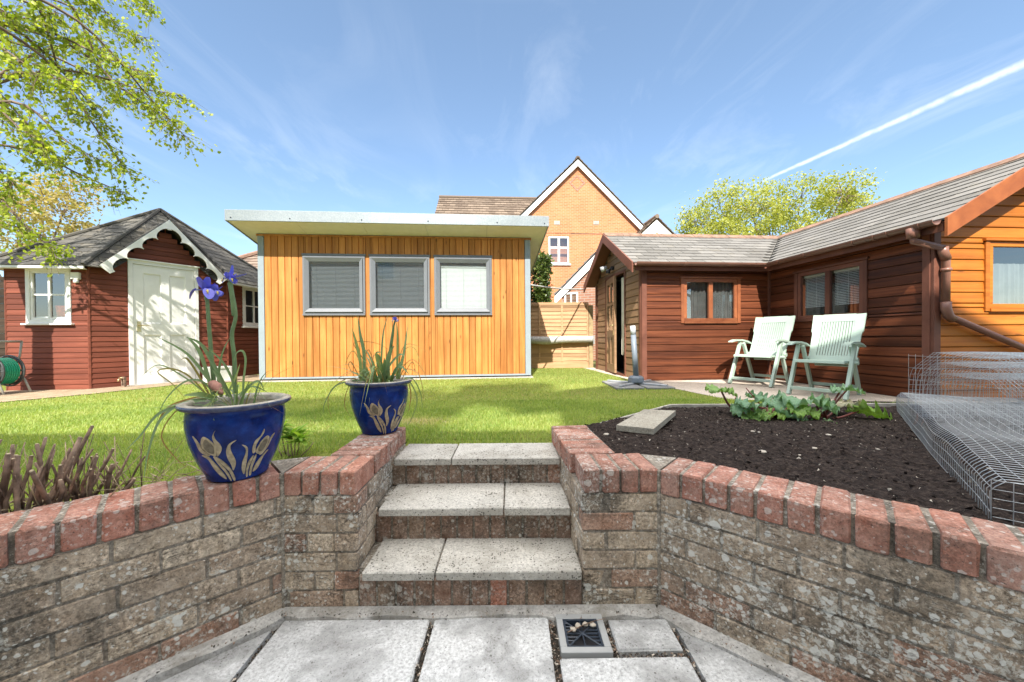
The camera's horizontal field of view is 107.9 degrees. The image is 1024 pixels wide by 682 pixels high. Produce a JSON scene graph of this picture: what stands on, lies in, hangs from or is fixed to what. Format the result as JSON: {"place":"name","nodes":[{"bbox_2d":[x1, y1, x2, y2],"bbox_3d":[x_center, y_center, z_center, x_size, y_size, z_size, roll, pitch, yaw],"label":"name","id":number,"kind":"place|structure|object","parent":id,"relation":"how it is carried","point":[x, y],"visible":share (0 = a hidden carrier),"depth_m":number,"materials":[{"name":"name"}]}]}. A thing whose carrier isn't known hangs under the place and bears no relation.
{"place":"outdoors","nodes":[
{"label":"outdoors","id":0,"kind":"place"},
{"bbox_2d":[0,375,259,401],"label":"garden path","id":1,"kind":"structure","parent":0,"point":[12,395],"depth_m":5.17,"materials":[{"name":"beige concrete"}]},
{"bbox_2d":[0,340,31,394],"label":"hose reel","id":2,"kind":"object","parent":1,"relation":"on","point":[10,371],"visible":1,"depth_m":5.03,"materials":[{"name":"green plastic"}]},
{"bbox_2d":[117,377,125,386],"bbox_3d":[-5.889,0.624,5.619,0.050,0.161,0.114,0,1,0],"label":"garden tap","id":3,"kind":"object","parent":1,"relation":"on","point":[123,381],"visible":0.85,"depth_m":5.64,"materials":[{"name":"gold metal"}]},
{"bbox_2d":[202,366,231,382],"bbox_3d":[-4.922,0.554,6.236,0.224,0.250,0.344,0,1,32],"label":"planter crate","id":4,"kind":"object","parent":1,"relation":"on","point":[224,374],"visible":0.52,"depth_m":6.23,"materials":[{"name":"wood"}]},
{"bbox_2d":[0,367,903,511],"bbox_3d":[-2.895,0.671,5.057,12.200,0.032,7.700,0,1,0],"label":"lawn","id":5,"kind":"structure","parent":0,"point":[441,391],"depth_m":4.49,"materials":[{"name":"green plant"}]},
{"bbox_2d":[0,277,4,374],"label":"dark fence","id":6,"kind":"object","parent":5,"relation":"on","point":[2,333],"visible":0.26,"depth_m":5.98,"materials":[{"name":"brown wood"}]},
{"bbox_2d":[0,208,258,390],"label":"summerhouse","id":7,"kind":"structure","parent":5,"relation":"on","point":[120,291],"depth_m":5.82,"materials":[{"name":"brown wood"}]},
{"bbox_2d":[20,269,74,324],"bbox_3d":[-6.659,-0.643,5.356,0.639,0.827,0.080,0,1,-7],"label":"window","id":8,"kind":"structure","parent":7,"relation":"in","point":[30,294],"depth_m":5.36,"materials":[{"name":"white paint"}]},
{"bbox_2d":[133,264,194,384],"bbox_3d":[-5.704,-0.266,6.146,0.099,1.886,0.763,0,1,31],"label":"door","id":9,"kind":"structure","parent":7,"relation":"in","point":[163,308],"depth_m":6.11,"materials":[{"name":"white paint"}]},
{"bbox_2d":[241,286,258,327],"bbox_3d":[-5.224,-0.675,7.572,0.080,0.827,0.690,0,1,3],"label":"window","id":10,"kind":"structure","parent":7,"relation":"in","point":[245,324],"depth_m":7.37,"materials":[{"name":"white paint"}]},
{"bbox_2d":[405,438,551,445],"bbox_3d":[-0.210,0.668,2.509,0.970,0.001,0.235,0,1,0],"label":"lawn edge","id":11,"kind":"object","parent":5,"relation":"on","point":[520,440],"visible":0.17,"depth_m":2.47,"materials":[{"name":"green plant"}]},
{"bbox_2d":[531,302,592,367],"bbox_3d":[1.008,-0.133,8.619,1.718,1.517,0.100,0,1,0],"label":"lap fence","id":12,"kind":"object","parent":5,"relation":"on","point":[550,319],"visible":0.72,"depth_m":8.61,"materials":[{"name":"brown wood"}]},
{"bbox_2d":[531,336,594,344],"bbox_3d":[1.115,-0.018,8.520,1.512,0.200,0.185,0,1,0],"label":"rolled cover","id":13,"kind":"object","parent":12,"relation":"attached to","point":[546,340],"visible":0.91,"depth_m":8.45,"materials":[{"name":"grey plastic"}]},
{"bbox_2d":[162,618,785,681],"bbox_3d":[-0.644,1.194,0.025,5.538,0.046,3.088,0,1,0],"label":"patio","id":14,"kind":"structure","parent":0,"point":[492,650],"depth_m":1.37,"materials":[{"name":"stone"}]},
{"bbox_2d":[0,427,405,681],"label":"retaining wall","id":15,"kind":"structure","parent":14,"relation":"on","point":[117,585],"depth_m":1.38,"materials":[{"name":"brick"}]},
{"bbox_2d":[175,392,291,482],"bbox_3d":[-1.162,0.404,1.582,0.396,0.317,0.396,-1,1,-36],"label":"flower pot","id":16,"kind":"object","parent":15,"relation":"on","point":[232,443],"visible":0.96,"depth_m":1.46,"materials":[{"name":"ceramic"}]},
{"bbox_2d":[127,265,288,477],"bbox_3d":[-1.239,0.103,1.616,0.636,0.870,0.478,0,1,0],"label":"iris plant","id":17,"kind":"object","parent":16,"relation":"in","point":[214,293],"visible":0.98,"depth_m":1.58,"materials":[{"name":"green plant"}]},
{"bbox_2d":[345,377,411,434],"bbox_3d":[-0.812,0.394,2.289,0.388,0.317,0.388,-1,1,-44],"label":"flower pot","id":18,"kind":"object","parent":15,"relation":"on","point":[381,411],"visible":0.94,"depth_m":2.16,"materials":[{"name":"ceramic"}]},
{"bbox_2d":[323,316,432,425],"bbox_3d":[-0.829,0.180,2.282,0.511,0.686,0.590,0,1,43],"label":"iris plant","id":19,"kind":"object","parent":18,"relation":"in","point":[382,370],"visible":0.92,"depth_m":2.27,"materials":[{"name":"green plant"}]},
{"bbox_2d":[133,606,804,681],"bbox_3d":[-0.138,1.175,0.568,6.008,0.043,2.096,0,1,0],"label":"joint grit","id":20,"kind":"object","parent":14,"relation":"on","point":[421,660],"visible":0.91,"depth_m":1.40,"materials":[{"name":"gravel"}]},
{"bbox_2d":[114,604,824,681],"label":"patio edge mortar","id":21,"kind":"object","parent":14,"relation":"on","point":[181,662],"visible":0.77,"depth_m":1.55,"materials":[{"name":"grey concrete"}]},
{"bbox_2d":[359,443,581,605],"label":"garden steps","id":22,"kind":"structure","parent":14,"relation":"on","point":[510,542],"depth_m":1.82,"materials":[{"name":"stone"}]},
{"bbox_2d":[556,614,612,658],"bbox_3d":[0.278,1.200,1.472,0.192,0.106,0.192,0,1,0],"label":"drain","id":23,"kind":"object","parent":14,"relation":"on","point":[588,641],"visible":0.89,"depth_m":1.45,"materials":[{"name":"grey plastic"}]},
{"bbox_2d":[568,618,605,632],"bbox_3d":[0.302,1.137,1.495,0.181,0.012,0.006,-1,1,-23],"label":"twig","id":24,"kind":"object","parent":23,"relation":"on","point":[585,624],"visible":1,"depth_m":1.49,"materials":[{"name":"brown wood"}]},
{"bbox_2d":[551,425,1023,681],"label":"retaining wall","id":25,"kind":"structure","parent":14,"relation":"on","point":[827,584],"depth_m":1.29,"materials":[{"name":"brick"}]},
{"bbox_2d":[0,0,1023,288],"label":"sky","id":26,"kind":"structure","parent":0,"point":[379,106],"materials":[{"name":"blue"}]},
{"bbox_2d":[435,156,674,301],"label":"brick house","id":27,"kind":"structure","parent":0,"point":[580,204],"depth_m":17.95,"materials":[{"name":"brick"}]},
{"bbox_2d":[549,237,570,264],"bbox_3d":[2.247,-4.317,17.873,1.142,1.371,0.100,0,1,-4],"label":"window","id":28,"kind":"structure","parent":27,"relation":"in","point":[554,263],"depth_m":17.88,"materials":[{"name":"white paint"}]},
{"bbox_2d":[554,250,596,360],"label":"brick garage","id":29,"kind":"structure","parent":0,"point":[577,279],"depth_m":11.33,"materials":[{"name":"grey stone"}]},
{"bbox_2d":[564,292,577,301],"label":"window","id":30,"kind":"structure","parent":29,"relation":"in","point":[571,293],"depth_m":11.43,"materials":[{"name":"white paint"}]},
{"bbox_2d":[405,361,1022,445],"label":"terrace ground","id":31,"kind":"structure","parent":0,"point":[594,363],"depth_m":4.12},
{"bbox_2d":[0,167,111,276],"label":"golden tree","id":32,"kind":"object","parent":31,"relation":"on","point":[51,197],"visible":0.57,"depth_m":10.81,"materials":[{"name":"yellow plant"}]},
{"bbox_2d":[0,0,220,286],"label":"birch tree","id":33,"kind":"object","parent":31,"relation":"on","point":[50,69],"visible":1,"depth_m":4.77,"materials":[{"name":"green plant"}]},
{"bbox_2d":[238,251,257,268],"bbox_3d":[-7.689,-1.654,15.033,8.007,4.550,8.228,0,1,0],"label":"hipped bungalow","id":34,"kind":"object","parent":31,"relation":"on","point":[251,258],"visible":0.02,"depth_m":13.70,"materials":[{"name":"brown tile"}]},
{"bbox_2d":[224,209,548,381],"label":"garden office","id":35,"kind":"structure","parent":31,"relation":"on","point":[452,292],"depth_m":6.39,"materials":[{"name":"wood"}]},
{"bbox_2d":[301,253,365,314],"bbox_3d":[-3.015,-0.957,6.346,1.044,1.043,0.125,0,1,-5],"label":"window","id":36,"kind":"structure","parent":35,"relation":"in","point":[356,261],"depth_m":6.36,"materials":[{"name":"grey glass"}]},
{"bbox_2d":[369,254,429,314],"bbox_3d":[-1.930,-0.965,6.439,1.034,1.043,0.125,0,1,-5],"label":"window","id":37,"kind":"structure","parent":35,"relation":"in","point":[396,260],"depth_m":6.45,"materials":[{"name":"grey glass"}]},
{"bbox_2d":[433,255,491,314],"bbox_3d":[-0.852,-0.974,6.532,1.022,1.043,0.125,0,1,-5],"label":"window","id":38,"kind":"structure","parent":35,"relation":"in","point":[458,290],"depth_m":6.55,"materials":[{"name":"grey glass"}]},
{"bbox_2d":[530,284,582,289],"bbox_3d":[0.994,-1.094,7.590,0.028,0.171,2.253,0,1,37],"label":"washing line","id":39,"kind":"object","parent":35,"relation":"attached to","point":[554,287],"visible":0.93,"depth_m":7.35,"materials":[{"name":"white plastic"}]},
{"bbox_2d":[530,250,554,302],"bbox_3d":[0.520,-0.784,9.059,1.104,2.817,0.876,0,1,0],"label":"bay tree","id":40,"kind":"object","parent":31,"relation":"on","point":[542,267],"visible":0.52,"depth_m":8.78,"materials":[{"name":"green plant"}]},
{"bbox_2d":[600,403,941,422],"bbox_3d":[2.285,0.663,3.455,3.796,0.112,0.660,-1,1,-13],"label":"bed edging","id":41,"kind":"object","parent":31,"relation":"on","point":[726,405],"visible":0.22,"depth_m":3.58,"materials":[{"name":"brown wood"}]},
{"bbox_2d":[671,163,887,235],"bbox_3d":[16.198,-4.959,23.194,11.918,11.116,6.118,0,1,0],"label":"broadleaf tree","id":42,"kind":"object","parent":31,"relation":"on","point":[780,215],"visible":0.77,"depth_m":22.51,"materials":[{"name":"green plant"}]},
{"bbox_2d":[585,368,1023,402],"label":"paved terrace","id":43,"kind":"structure","parent":0,"point":[738,386],"depth_m":4.98,"materials":[{"name":"beige concrete"}]},
{"bbox_2d":[602,326,674,389],"bbox_3d":[1.802,0.214,5.423,0.800,0.876,0.800,0,1,0],"label":"parasol stand","id":44,"kind":"object","parent":43,"relation":"on","point":[635,380],"visible":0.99,"depth_m":5.39,"materials":[{"name":"metal"}]},
{"bbox_2d":[728,316,795,387],"bbox_3d":[3.711,0.135,5.520,0.820,1.015,0.618,-1,1,-32],"label":"garden chair","id":45,"kind":"object","parent":43,"relation":"on","point":[769,341],"visible":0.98,"depth_m":5.61,"materials":[{"name":"plastic"}]},
{"bbox_2d":[583,153,1023,401],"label":"timber cabin","id":46,"kind":"object","parent":43,"relation":"on","point":[930,269],"visible":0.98,"depth_m":4.96,"materials":[{"name":"brown wood"}]},
{"bbox_2d":[606,275,616,372],"bbox_3d":[1.901,-0.312,7.253,0.095,1.810,0.680,0,1,2],"label":"door","id":47,"kind":"structure","parent":46,"relation":"in","point":[611,340],"depth_m":7.22,"materials":[{"name":"brown wood"}]},
{"bbox_2d":[680,276,742,323],"bbox_3d":[3.216,-0.660,6.039,1.051,0.754,0.070,0,1,-5],"label":"window","id":48,"kind":"structure","parent":46,"relation":"in","point":[736,281],"depth_m":6.03,"materials":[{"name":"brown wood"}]},
{"bbox_2d":[792,257,869,321],"bbox_3d":[4.344,-0.658,5.101,0.125,0.754,1.099,0,1,-5],"label":"window","id":49,"kind":"structure","parent":46,"relation":"in","point":[862,266],"depth_m":5.06,"materials":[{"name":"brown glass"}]},
{"bbox_2d":[982,238,1023,311],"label":"window","id":50,"kind":"structure","parent":46,"relation":"in","point":[988,304],"depth_m":3.96,"materials":[{"name":"brown wood"}]},
{"bbox_2d":[786,313,866,400],"bbox_3d":[3.794,0.160,4.480,0.795,0.985,0.599,-1,1,-33],"label":"garden chair","id":51,"kind":"object","parent":43,"relation":"on","point":[853,343],"visible":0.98,"depth_m":4.56,"materials":[{"name":"plastic"}]},
{"bbox_2d":[585,403,1023,527],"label":"soil bed","id":52,"kind":"object","parent":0,"point":[900,492],"visible":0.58,"depth_m":2.02,"materials":[{"name":"brown soil"}]},
{"bbox_2d":[616,409,675,434],"bbox_3d":[1.016,0.586,2.775,0.237,0.038,0.744,0,1,34],"label":"paving slab","id":53,"kind":"object","parent":52,"relation":"on","point":[648,421],"depth_m":2.63,"materials":[{"name":"beige stone"}]},
{"bbox_2d":[705,383,736,406],"bbox_3d":[1.808,0.499,3.209,0.261,0.247,0.197,0,1,25],"label":"rhubarb plant","id":54,"kind":"object","parent":52,"relation":"on","point":[711,388],"visible":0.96,"depth_m":3.22,"materials":[{"name":"green plant"}]},
{"bbox_2d":[730,388,808,420],"bbox_3d":[2.085,0.520,3.057,0.624,0.264,0.437,0,1,0],"label":"rhubarb plant","id":55,"kind":"object","parent":52,"relation":"on","point":[777,407],"visible":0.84,"depth_m":2.98,"materials":[{"name":"green plant"}]},
{"bbox_2d":[778,383,923,425],"bbox_3d":[2.554,0.514,2.899,0.802,0.354,0.651,0,1,0],"label":"rhubarb plant","id":56,"kind":"object","parent":52,"relation":"on","point":[803,409],"visible":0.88,"depth_m":2.90,"materials":[{"name":"green plant"}]},
{"bbox_2d":[896,393,1023,524],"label":"cage","id":57,"kind":"object","parent":52,"relation":"on","point":[924,436],"visible":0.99,"depth_m":1.91,"materials":[{"name":"silver metal"}]},
{"bbox_2d":[908,352,1023,434],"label":"cage","id":58,"kind":"object","parent":52,"relation":"on","point":[1020,376],"visible":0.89,"depth_m":2.85,"materials":[{"name":"grey metal"}]},
{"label":"flower bed","id":59,"kind":"structure","parent":0,"visible":0},
{"bbox_2d":[0,425,182,513],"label":"cut shrub","id":60,"kind":"object","parent":59,"relation":"on","point":[37,494],"visible":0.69,"depth_m":1.39,"materials":[{"name":"brown plant"}]},
{"bbox_2d":[1,461,203,510],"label":"straw litter","id":61,"kind":"object","parent":59,"relation":"on","point":[152,478],"visible":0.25,"depth_m":1.58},
{"bbox_2d":[278,419,314,455],"bbox_3d":[-1.273,0.552,2.168,0.235,0.221,0.252,-1,1,-22],"label":"sprouting plant","id":62,"kind":"object","parent":59,"relation":"on","point":[296,433],"visible":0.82,"depth_m":2.16,"materials":[{"name":"green plant"}]}
]}

